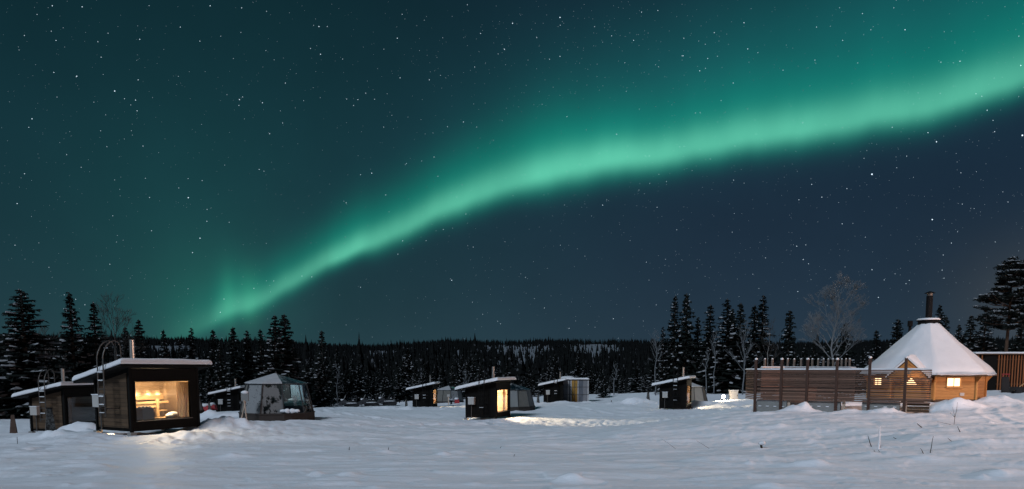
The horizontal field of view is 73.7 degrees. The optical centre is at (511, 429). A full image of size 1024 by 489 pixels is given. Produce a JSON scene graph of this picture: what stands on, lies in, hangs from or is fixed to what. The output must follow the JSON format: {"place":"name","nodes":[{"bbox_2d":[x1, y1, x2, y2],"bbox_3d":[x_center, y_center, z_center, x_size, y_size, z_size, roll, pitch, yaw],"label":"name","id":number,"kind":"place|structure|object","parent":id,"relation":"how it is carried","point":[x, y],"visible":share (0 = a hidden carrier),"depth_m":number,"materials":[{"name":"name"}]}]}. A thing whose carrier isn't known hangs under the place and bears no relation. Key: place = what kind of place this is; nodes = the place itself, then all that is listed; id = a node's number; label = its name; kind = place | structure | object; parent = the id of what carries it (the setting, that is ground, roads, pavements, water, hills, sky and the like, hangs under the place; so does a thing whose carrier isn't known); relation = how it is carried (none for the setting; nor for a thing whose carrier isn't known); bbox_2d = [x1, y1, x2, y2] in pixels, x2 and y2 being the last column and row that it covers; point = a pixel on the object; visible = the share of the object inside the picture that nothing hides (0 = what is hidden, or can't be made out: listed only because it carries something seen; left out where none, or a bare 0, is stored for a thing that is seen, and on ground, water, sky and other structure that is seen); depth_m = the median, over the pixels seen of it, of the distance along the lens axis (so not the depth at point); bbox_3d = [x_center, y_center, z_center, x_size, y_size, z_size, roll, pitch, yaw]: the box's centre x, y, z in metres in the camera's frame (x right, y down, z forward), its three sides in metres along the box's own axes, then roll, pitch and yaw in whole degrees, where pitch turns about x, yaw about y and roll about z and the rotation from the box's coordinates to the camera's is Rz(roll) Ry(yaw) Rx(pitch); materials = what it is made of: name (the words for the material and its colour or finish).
{"place":"outdoors","nodes":[
{"label":"outdoors","id":0,"kind":"place"},
{"bbox_2d":[79,342,723,364],"bbox_3d":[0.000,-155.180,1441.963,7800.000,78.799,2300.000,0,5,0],"label":"hills","id":1,"kind":"structure","parent":0,"point":[545,347],"depth_m":1132.93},
{"bbox_2d":[0,329,1023,393],"bbox_3d":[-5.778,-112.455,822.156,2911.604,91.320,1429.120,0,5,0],"label":"forest","id":2,"kind":"object","parent":1,"relation":"on","point":[446,356],"visible":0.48,"depth_m":342.72,"materials":[{"name":"black"}]},
{"bbox_2d":[0,390,1023,488],"bbox_3d":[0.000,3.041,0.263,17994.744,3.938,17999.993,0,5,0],"label":"ground","id":3,"kind":"structure","parent":0,"point":[595,442],"depth_m":18.26,"materials":[{"name":"snow"}]},
{"bbox_2d":[0,289,83,418],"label":"spruce tree","id":4,"kind":"object","parent":3,"relation":"on","point":[29,364],"visible":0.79,"depth_m":61.06,"materials":[{"name":"green plant"}]},
{"bbox_2d":[45,407,55,430],"bbox_3d":[-18.311,-0.154,27.083,0.692,1.420,0.558,4,7,40],"label":"lantern pylon","id":5,"kind":"object","parent":3,"relation":"on","point":[50,423],"visible":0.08,"depth_m":26.97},
{"bbox_2d":[11,369,95,432],"bbox_3d":[-24.406,-1.423,37.262,2.995,3.759,3.836,1,5,9],"label":"sauna cabin","id":6,"kind":"object","parent":3,"relation":"on","point":[70,402],"visible":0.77,"depth_m":35.97,"materials":[{"name":"wood"}]},
{"bbox_2d":[48,292,93,384],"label":"spruce tree","id":7,"kind":"object","parent":3,"relation":"on","point":[73,350],"visible":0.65,"depth_m":71.39,"materials":[{"name":"green plant"}]},
{"bbox_2d":[70,302,114,372],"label":"spruce tree","id":8,"kind":"object","parent":3,"relation":"on","point":[94,339],"visible":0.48,"depth_m":73.05,"materials":[{"name":"green plant"}]},
{"bbox_2d":[86,290,145,360],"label":"birch tree","id":9,"kind":"object","parent":3,"relation":"on","point":[121,335],"visible":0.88,"depth_m":74.97,"materials":[{"name":"brown plant"}]},
{"bbox_2d":[117,327,129,357],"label":"spruce tree","id":10,"kind":"object","parent":3,"relation":"on","point":[126,349],"visible":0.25,"depth_m":79.18,"materials":[{"name":"green plant"}]},
{"bbox_2d":[72,340,211,435],"bbox_3d":[-14.015,-1.464,26.026,2.996,3.759,3.826,3,6,28],"label":"sauna cabin","id":11,"kind":"object","parent":3,"relation":"on","point":[120,384],"visible":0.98,"depth_m":24.96,"materials":[{"name":"wood"}]},
{"bbox_2d":[136,406,153,419],"bbox_3d":[-13.688,-0.479,25.439,0.440,0.760,0.440,3,6,28],"label":"sauna stove","id":12,"kind":"object","parent":11,"relation":"in","point":[145,412],"visible":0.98,"depth_m":25.27,"materials":[{"name":"grey"}]},
{"bbox_2d":[136,395,163,399],"bbox_3d":[-14.382,-1.251,26.867,0.195,0.170,1.320,3,6,28],"label":"light shelf","id":13,"kind":"object","parent":11,"relation":"attached to","point":[148,397],"visible":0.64,"depth_m":26.87,"materials":[{"name":"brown wood"}]},
{"bbox_2d":[136,399,176,418],"bbox_3d":[-13.988,-0.674,26.406,1.050,0.980,1.670,3,6,28],"label":"sauna bench","id":14,"kind":"object","parent":11,"relation":"in","point":[157,410],"visible":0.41,"depth_m":26.53,"materials":[{"name":"brown wood"}]},
{"bbox_2d":[133,380,192,421],"bbox_3d":[-12.955,-1.090,25.422,0.145,1.480,2.300,3,6,28],"label":"window","id":15,"kind":"structure","parent":11,"relation":"in","point":[136,420],"depth_m":25.16,"materials":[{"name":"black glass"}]},
{"bbox_2d":[176,382,188,416],"bbox_3d":[-12.735,-1.074,26.442,0.069,1.510,0.550,3,6,28],"label":"curtain","id":16,"kind":"object","parent":11,"relation":"hanging from","point":[182,399],"visible":0.78,"depth_m":26.41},
{"bbox_2d":[134,319,150,357],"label":"spruce tree","id":17,"kind":"object","parent":3,"relation":"on","point":[139,339],"visible":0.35,"depth_m":77.45,"materials":[{"name":"green plant"}]},
{"bbox_2d":[158,329,171,357],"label":"spruce tree","id":18,"kind":"object","parent":3,"relation":"on","point":[164,344],"visible":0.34,"depth_m":94.30,"materials":[{"name":"green plant"}]},
{"bbox_2d":[185,328,200,379],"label":"spruce tree","id":19,"kind":"object","parent":3,"relation":"on","point":[190,354],"visible":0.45,"depth_m":94.23,"materials":[{"name":"green plant"}]},
{"bbox_2d":[199,367,215,403],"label":"spruce tree","id":20,"kind":"object","parent":3,"relation":"on","point":[207,390],"visible":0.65,"depth_m":83.65,"materials":[{"name":"green plant"}]},
{"bbox_2d":[202,330,218,382],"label":"spruce tree","id":21,"kind":"object","parent":3,"relation":"on","point":[212,358],"visible":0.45,"depth_m":91.17,"materials":[{"name":"green plant"}]},
{"bbox_2d":[210,342,232,401],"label":"spruce tree","id":22,"kind":"object","parent":3,"relation":"on","point":[219,376],"visible":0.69,"depth_m":83.57,"materials":[{"name":"green plant"}]},
{"bbox_2d":[208,379,244,411],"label":"sauna cabin","id":23,"kind":"object","parent":3,"relation":"on","point":[227,399],"visible":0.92,"depth_m":65.88,"materials":[{"name":"wood"}]},
{"bbox_2d":[223,327,246,388],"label":"spruce tree","id":24,"kind":"object","parent":3,"relation":"on","point":[233,362],"visible":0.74,"depth_m":91.23,"materials":[{"name":"green plant"}]},
{"bbox_2d":[241,391,248,418],"bbox_3d":[-13.191,-1.098,33.628,0.495,1.627,0.201,0,5,0],"label":"notice board","id":25,"kind":"object","parent":3,"relation":"on","point":[244,396],"visible":0.94,"depth_m":33.55,"materials":[{"name":"grey wood"}]},
{"bbox_2d":[239,331,257,384],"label":"spruce tree","id":26,"kind":"object","parent":3,"relation":"on","point":[247,355],"visible":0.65,"depth_m":93.22,"materials":[{"name":"green plant"}]},
{"bbox_2d":[247,330,268,378],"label":"spruce tree","id":27,"kind":"object","parent":3,"relation":"on","point":[261,351],"visible":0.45,"depth_m":93.27,"materials":[{"name":"green plant"}]},
{"bbox_2d":[238,372,314,420],"bbox_3d":[-12.405,-1.641,35.994,3.822,2.781,3.864,0,5,0],"label":"glass igloo","id":28,"kind":"object","parent":3,"relation":"on","point":[270,394],"visible":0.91,"depth_m":34.61,"materials":[{"name":"grey"}]},
{"bbox_2d":[274,398,312,411],"bbox_3d":[-11.660,-1.281,36.258,1.455,0.680,1.779,1,5,12],"label":"igloo bed","id":29,"kind":"object","parent":28,"relation":"on","point":[292,403],"visible":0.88,"depth_m":35.88,"materials":[{"name":"grey fabric"}]},
{"bbox_2d":[290,385,304,401],"bbox_3d":[-11.488,-1.736,36.870,1.398,1.300,0.347,5,7,45],"label":"curtain","id":30,"kind":"object","parent":28,"relation":"hanging from","point":[295,393],"visible":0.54,"depth_m":37.08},
{"bbox_2d":[253,315,299,388],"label":"spruce tree","id":31,"kind":"object","parent":3,"relation":"on","point":[274,359],"visible":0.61,"depth_m":79.30,"materials":[{"name":"green plant"}]},
{"bbox_2d":[263,314,308,399],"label":"spruce tree","id":32,"kind":"object","parent":3,"relation":"on","point":[284,322],"visible":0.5,"depth_m":81.17,"materials":[{"name":"green plant"}]},
{"bbox_2d":[300,361,315,404],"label":"spruce tree","id":33,"kind":"object","parent":3,"relation":"on","point":[308,373],"visible":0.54,"depth_m":94.15,"materials":[{"name":"green plant"}]},
{"bbox_2d":[308,356,335,407],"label":"spruce tree","id":34,"kind":"object","parent":3,"relation":"on","point":[319,401],"visible":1,"depth_m":85.04,"materials":[{"name":"green plant"}]},
{"bbox_2d":[310,330,336,405],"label":"spruce tree","id":35,"kind":"object","parent":3,"relation":"on","point":[322,352],"visible":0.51,"depth_m":91.34,"materials":[{"name":"green plant"}]},
{"bbox_2d":[331,350,343,402],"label":"spruce tree","id":36,"kind":"object","parent":3,"relation":"on","point":[336,360],"visible":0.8,"depth_m":97.65,"materials":[{"name":"green plant"}]},
{"bbox_2d":[334,373,352,400],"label":"spruce tree","id":37,"kind":"object","parent":3,"relation":"on","point":[344,380],"visible":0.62,"depth_m":101.06,"materials":[{"name":"green plant"}]},
{"bbox_2d":[336,395,359,406],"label":"snowmobile","id":38,"kind":"object","parent":3,"relation":"on","point":[345,403],"visible":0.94,"depth_m":79.89,"materials":[{"name":"brown"}]},
{"bbox_2d":[346,356,357,394],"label":"spruce tree","id":39,"kind":"object","parent":3,"relation":"on","point":[351,371],"visible":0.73,"depth_m":102.34,"materials":[{"name":"green plant"}]},
{"bbox_2d":[349,362,370,401],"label":"spruce tree","id":40,"kind":"object","parent":3,"relation":"on","point":[359,390],"visible":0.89,"depth_m":96.58,"materials":[{"name":"green plant"}]},
{"bbox_2d":[356,396,381,406],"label":"snowmobile","id":41,"kind":"object","parent":3,"relation":"on","point":[366,403],"visible":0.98,"depth_m":80.33,"materials":[{"name":"brown"}]},
{"bbox_2d":[372,369,383,401],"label":"spruce tree","id":42,"kind":"object","parent":3,"relation":"on","point":[377,381],"visible":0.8,"depth_m":98.50,"materials":[{"name":"green plant"}]},
{"bbox_2d":[377,368,392,398],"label":"spruce tree","id":43,"kind":"object","parent":3,"relation":"on","point":[385,387],"visible":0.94,"depth_m":96.45,"materials":[{"name":"green plant"}]},
{"bbox_2d":[375,393,399,405],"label":"snowmobile","id":44,"kind":"object","parent":3,"relation":"on","point":[389,401],"visible":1,"depth_m":80.87,"materials":[{"name":"brown"}]},
{"bbox_2d":[390,366,409,401],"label":"spruce tree","id":45,"kind":"object","parent":3,"relation":"on","point":[397,381],"visible":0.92,"depth_m":97.53,"materials":[{"name":"green plant"}]},
{"bbox_2d":[391,359,411,400],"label":"spruce tree","id":46,"kind":"object","parent":3,"relation":"on","point":[404,375],"visible":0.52,"depth_m":100.43,"materials":[{"name":"green plant"}]},
{"bbox_2d":[401,348,418,397],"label":"spruce tree","id":47,"kind":"object","parent":3,"relation":"on","point":[408,367],"visible":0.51,"depth_m":109.75,"materials":[{"name":"green plant"}]},
{"bbox_2d":[406,375,439,406],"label":"sauna cabin","id":48,"kind":"object","parent":3,"relation":"on","point":[424,395],"visible":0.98,"depth_m":69.72,"materials":[{"name":"wood"}]},
{"bbox_2d":[437,386,463,402],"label":"glass igloo","id":49,"kind":"object","parent":3,"relation":"on","point":[442,393],"visible":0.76,"depth_m":83.68,"materials":[{"name":"grey"}]},
{"bbox_2d":[447,364,456,388],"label":"spruce tree","id":50,"kind":"object","parent":3,"relation":"on","point":[452,378],"visible":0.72,"depth_m":99.01,"materials":[{"name":"green plant"}]},
{"bbox_2d":[454,359,465,395],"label":"spruce tree","id":51,"kind":"object","parent":3,"relation":"on","point":[460,376],"visible":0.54,"depth_m":105.07,"materials":[{"name":"green plant"}]},
{"bbox_2d":[461,360,474,398],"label":"spruce tree","id":52,"kind":"object","parent":3,"relation":"on","point":[469,374],"visible":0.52,"depth_m":99.22,"materials":[{"name":"green plant"}]},
{"bbox_2d":[455,367,515,419],"bbox_3d":[-1.720,-2.265,45.280,2.992,3.759,3.839,2,5,19],"label":"sauna cabin","id":53,"kind":"object","parent":3,"relation":"on","point":[483,398],"visible":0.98,"depth_m":43.97,"materials":[{"name":"black timber"},{"name":"clear glass"},{"name":"galvanised steel"}]},
{"bbox_2d":[510,383,535,410],"bbox_3d":[0.091,-2.647,57.990,3.820,2.619,3.717,0,5,0],"label":"glass igloo","id":54,"kind":"object","parent":3,"relation":"on","point":[521,400],"visible":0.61,"depth_m":56.67,"materials":[{"name":"grey"}]},
{"bbox_2d":[521,367,539,396],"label":"spruce tree","id":55,"kind":"object","parent":3,"relation":"on","point":[529,382],"visible":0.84,"depth_m":99.67,"materials":[{"name":"green plant"}]},
{"bbox_2d":[534,368,547,394],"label":"spruce tree","id":56,"kind":"object","parent":3,"relation":"on","point":[543,377],"visible":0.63,"depth_m":107.14,"materials":[{"name":"green plant"}]},
{"bbox_2d":[538,372,565,402],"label":"sauna cabin","id":57,"kind":"object","parent":3,"relation":"on","point":[553,391],"visible":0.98,"depth_m":73.69,"materials":[{"name":"wood"}]},
{"bbox_2d":[548,355,558,380],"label":"spruce tree","id":58,"kind":"object","parent":3,"relation":"on","point":[554,371],"visible":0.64,"depth_m":104.24,"materials":[{"name":"green plant"}]},
{"bbox_2d":[561,376,588,401],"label":"panel shed","id":59,"kind":"structure","parent":3,"relation":"on","point":[575,389],"depth_m":76.41,"materials":[{"name":"grey"}]},
{"bbox_2d":[567,354,589,387],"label":"spruce tree","id":60,"kind":"object","parent":3,"relation":"on","point":[577,370],"visible":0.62,"depth_m":105.88,"materials":[{"name":"green plant"}]},
{"bbox_2d":[587,366,598,393],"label":"spruce tree","id":61,"kind":"object","parent":3,"relation":"on","point":[591,388],"visible":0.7,"depth_m":110.67,"materials":[{"name":"green plant"}]},
{"bbox_2d":[595,367,610,397],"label":"spruce tree","id":62,"kind":"object","parent":3,"relation":"on","point":[604,391],"visible":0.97,"depth_m":87.63,"materials":[{"name":"green plant"}]},
{"bbox_2d":[607,361,623,392],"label":"spruce tree","id":63,"kind":"object","parent":3,"relation":"on","point":[615,381],"visible":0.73,"depth_m":112.04,"materials":[{"name":"green plant"}]},
{"bbox_2d":[624,363,642,392],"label":"spruce tree","id":64,"kind":"object","parent":3,"relation":"on","point":[633,387],"visible":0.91,"depth_m":108.51,"materials":[{"name":"green plant"}]},
{"bbox_2d":[637,375,652,392],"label":"spruce tree","id":65,"kind":"object","parent":3,"relation":"on","point":[644,387],"visible":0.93,"depth_m":98.61,"materials":[{"name":"green plant"}]},
{"bbox_2d":[639,357,659,391],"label":"spruce tree","id":66,"kind":"object","parent":3,"relation":"on","point":[651,376],"visible":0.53,"depth_m":105.69,"materials":[{"name":"green plant"}]},
{"bbox_2d":[652,327,670,393],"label":"spruce tree","id":67,"kind":"object","parent":3,"relation":"on","point":[661,373],"visible":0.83,"depth_m":91.33,"materials":[{"name":"green plant"}]},
{"bbox_2d":[652,367,695,408],"bbox_3d":[13.177,-3.173,55.550,2.992,3.759,3.833,2,5,22],"label":"sauna cabin","id":68,"kind":"object","parent":3,"relation":"on","point":[672,393],"visible":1,"depth_m":54.22,"materials":[{"name":"wood"}]},
{"bbox_2d":[662,295,686,380],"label":"spruce tree","id":69,"kind":"object","parent":3,"relation":"on","point":[673,344],"visible":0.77,"depth_m":90.99,"materials":[{"name":"green plant"}]},
{"bbox_2d":[671,293,700,380],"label":"spruce tree","id":70,"kind":"object","parent":3,"relation":"on","point":[686,334],"visible":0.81,"depth_m":91.78,"materials":[{"name":"green plant"}]},
{"bbox_2d":[687,317,704,384],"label":"spruce tree","id":71,"kind":"object","parent":3,"relation":"on","point":[698,334],"visible":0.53,"depth_m":95.11,"materials":[{"name":"green plant"}]},
{"bbox_2d":[691,383,707,400],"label":"glass igloo","id":72,"kind":"object","parent":3,"relation":"on","point":[698,392],"visible":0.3,"depth_m":65.58,"materials":[{"name":"grey"}]},
{"bbox_2d":[692,304,727,392],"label":"spruce tree","id":73,"kind":"object","parent":3,"relation":"on","point":[708,337],"visible":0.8,"depth_m":91.08,"materials":[{"name":"green plant"}]},
{"bbox_2d":[702,299,747,393],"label":"spruce tree","id":74,"kind":"object","parent":3,"relation":"on","point":[724,373],"visible":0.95,"depth_m":88.92,"materials":[{"name":"green plant"}]},
{"bbox_2d":[729,304,754,392],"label":"spruce tree","id":75,"kind":"object","parent":3,"relation":"on","point":[741,320],"visible":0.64,"depth_m":91.88,"materials":[{"name":"green plant"}]},
{"bbox_2d":[725,321,762,394],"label":"birch tree","id":76,"kind":"object","parent":3,"relation":"on","point":[731,355],"visible":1,"depth_m":83.60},
{"bbox_2d":[743,305,766,392],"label":"spruce tree","id":77,"kind":"object","parent":3,"relation":"on","point":[754,330],"visible":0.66,"depth_m":93.07,"materials":[{"name":"green plant"}]},
{"bbox_2d":[748,295,776,391],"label":"spruce tree","id":78,"kind":"object","parent":3,"relation":"on","point":[762,314],"visible":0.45,"depth_m":93.81,"materials":[{"name":"green plant"}]},
{"bbox_2d":[755,318,780,365],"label":"birch tree","id":79,"kind":"object","parent":3,"relation":"on","point":[769,337],"visible":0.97,"depth_m":89.30,"materials":[{"name":"grey plant"}]},
{"bbox_2d":[756,400,787,411],"bbox_3d":[11.729,-0.883,30.805,1.320,0.884,0.313,3,6,34],"label":"concrete block","id":80,"kind":"object","parent":3,"relation":"on","point":[766,405],"depth_m":30.73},
{"bbox_2d":[775,311,798,365],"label":"spruce tree","id":81,"kind":"object","parent":3,"relation":"on","point":[787,344],"visible":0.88,"depth_m":87.37,"materials":[{"name":"green plant"}]},
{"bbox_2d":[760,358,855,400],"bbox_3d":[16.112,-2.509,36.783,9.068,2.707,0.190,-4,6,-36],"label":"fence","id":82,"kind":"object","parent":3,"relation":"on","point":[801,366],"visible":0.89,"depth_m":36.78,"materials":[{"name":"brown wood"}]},
{"bbox_2d":[802,340,820,374],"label":"spruce tree","id":83,"kind":"object","parent":3,"relation":"on","point":[814,354],"visible":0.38,"depth_m":84.54,"materials":[{"name":"green plant"}]},
{"bbox_2d":[808,401,840,411],"bbox_3d":[13.515,-0.832,29.593,1.345,0.884,0.314,3,6,34],"label":"concrete block","id":84,"kind":"object","parent":3,"relation":"on","point":[826,406],"depth_m":29.44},
{"bbox_2d":[798,271,869,366],"bbox_3d":[29.196,-8.405,61.130,6.012,11.668,5.039,0,5,0],"label":"birch tree","id":85,"kind":"object","parent":3,"relation":"on","point":[838,308],"visible":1,"depth_m":61.14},
{"bbox_2d":[753,356,931,411],"bbox_3d":[13.796,-1.708,29.012,6.850,2.763,0.217,3,6,34],"label":"slatted fence","id":86,"kind":"object","parent":3,"relation":"on","point":[905,375],"visible":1,"depth_m":28.85,"materials":[{"name":"brown wood"}]},
{"bbox_2d":[745,368,753,398],"bbox_3d":[11.048,-2.124,31.703,0.127,1.411,1.394,0,5,5],"label":"slatted side fence","id":87,"kind":"object","parent":86,"relation":"attached to","point":[747,375],"visible":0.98,"depth_m":31.69,"materials":[{"name":"brown wood"}]},
{"bbox_2d":[833,323,857,376],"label":"spruce tree","id":88,"kind":"object","parent":3,"relation":"on","point":[848,354],"visible":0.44,"depth_m":84.25,"materials":[{"name":"green plant"}]},
{"bbox_2d":[852,346,868,393],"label":"spruce tree","id":89,"kind":"object","parent":3,"relation":"on","point":[864,362],"visible":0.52,"depth_m":81.09,"materials":[{"name":"green plant"}]},
{"bbox_2d":[859,330,883,380],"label":"spruce tree","id":90,"kind":"object","parent":3,"relation":"on","point":[875,351],"visible":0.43,"depth_m":87.25,"materials":[{"name":"green plant"}]},
{"bbox_2d":[862,400,900,410],"bbox_3d":[15.325,-0.779,28.365,1.392,0.884,0.314,3,6,34],"label":"concrete block","id":91,"kind":"object","parent":3,"relation":"on","point":[875,405],"depth_m":28.24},
{"bbox_2d":[886,319,903,349],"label":"spruce tree","id":92,"kind":"object","parent":3,"relation":"on","point":[897,334],"visible":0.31,"depth_m":83.17,"materials":[{"name":"green plant"}]},
{"bbox_2d":[907,403,929,411],"bbox_3d":[16.441,-0.893,27.706,0.840,0.375,0.310,3,6,34],"label":"board step","id":93,"kind":"object","parent":3,"relation":"on","point":[912,405],"visible":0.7,"depth_m":27.58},
{"bbox_2d":[863,291,996,401],"bbox_3d":[19.921,-3.886,32.777,5.433,5.410,5.426,0,5,0],"label":"timber hut","id":94,"kind":"object","parent":3,"relation":"on","point":[959,369],"visible":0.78,"depth_m":31.19,"materials":[{"name":"brown"}]},
{"bbox_2d":[900,378,921,397],"bbox_3d":[18.317,-1.989,31.337,0.044,1.180,0.840,-5,7,-45],"label":"door","id":95,"kind":"structure","parent":94,"relation":"in","point":[901,378],"depth_m":31.29,"materials":[{"name":"brown"}]},
{"bbox_2d":[945,377,962,387],"bbox_3d":[19.853,-2.095,30.657,0.729,0.480,0.137,0,5,0],"label":"window","id":96,"kind":"structure","parent":94,"relation":"in","point":[951,382],"depth_m":30.70,"materials":[{"name":"yellow"}]},
{"bbox_2d":[963,315,979,351],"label":"spruce tree","id":97,"kind":"object","parent":3,"relation":"on","point":[972,325],"visible":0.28,"depth_m":71.28,"materials":[{"name":"green plant"}]},
{"bbox_2d":[968,311,1002,351],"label":"spruce tree","id":98,"kind":"object","parent":3,"relation":"on","point":[989,348],"visible":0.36,"depth_m":65.35,"materials":[{"name":"green plant"}]},
{"bbox_2d":[972,256,1023,351],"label":"pine tree","id":99,"kind":"object","parent":3,"relation":"on","point":[1014,274],"visible":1,"depth_m":56.86,"materials":[{"name":"green plant"}]},
{"bbox_2d":[973,352,1023,389],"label":"slatted shed","id":100,"kind":"structure","parent":3,"relation":"on","point":[1010,363],"depth_m":48.70,"materials":[{"name":"brown wood"}]},
{"bbox_2d":[984,355,996,389],"bbox_3d":[34.162,-3.951,48.834,0.840,2.700,0.070,0,5,4],"label":"door","id":101,"kind":"structure","parent":100,"relation":"in","point":[991,360],"depth_m":48.75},
{"bbox_2d":[1001,374,1009,392],"bbox_3d":[33.616,-3.079,46.483,0.560,1.415,0.250,0,5,3],"label":"upright sledge","id":102,"kind":"object","parent":3,"relation":"on","point":[1005,384],"visible":0.94,"depth_m":46.46,"materials":[{"name":"black"}]},
{"bbox_2d":[1008,326,1023,351],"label":"spruce tree","id":103,"kind":"object","parent":3,"relation":"on","point":[1020,347],"visible":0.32,"depth_m":67.59,"materials":[{"name":"green plant"}]},
{"bbox_2d":[0,0,1023,345],"label":"sky","id":104,"kind":"structure","parent":0,"point":[386,172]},
{"bbox_2d":[782,386,816,404],"bbox_3d":[13.873,-1.585,33.188,1.760,1.020,1.760,0,5,0],"label":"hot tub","id":105,"kind":"object","parent":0,"point":[795,402],"visible":0.2,"depth_m":32.49,"materials":[{"name":"brown wood"}]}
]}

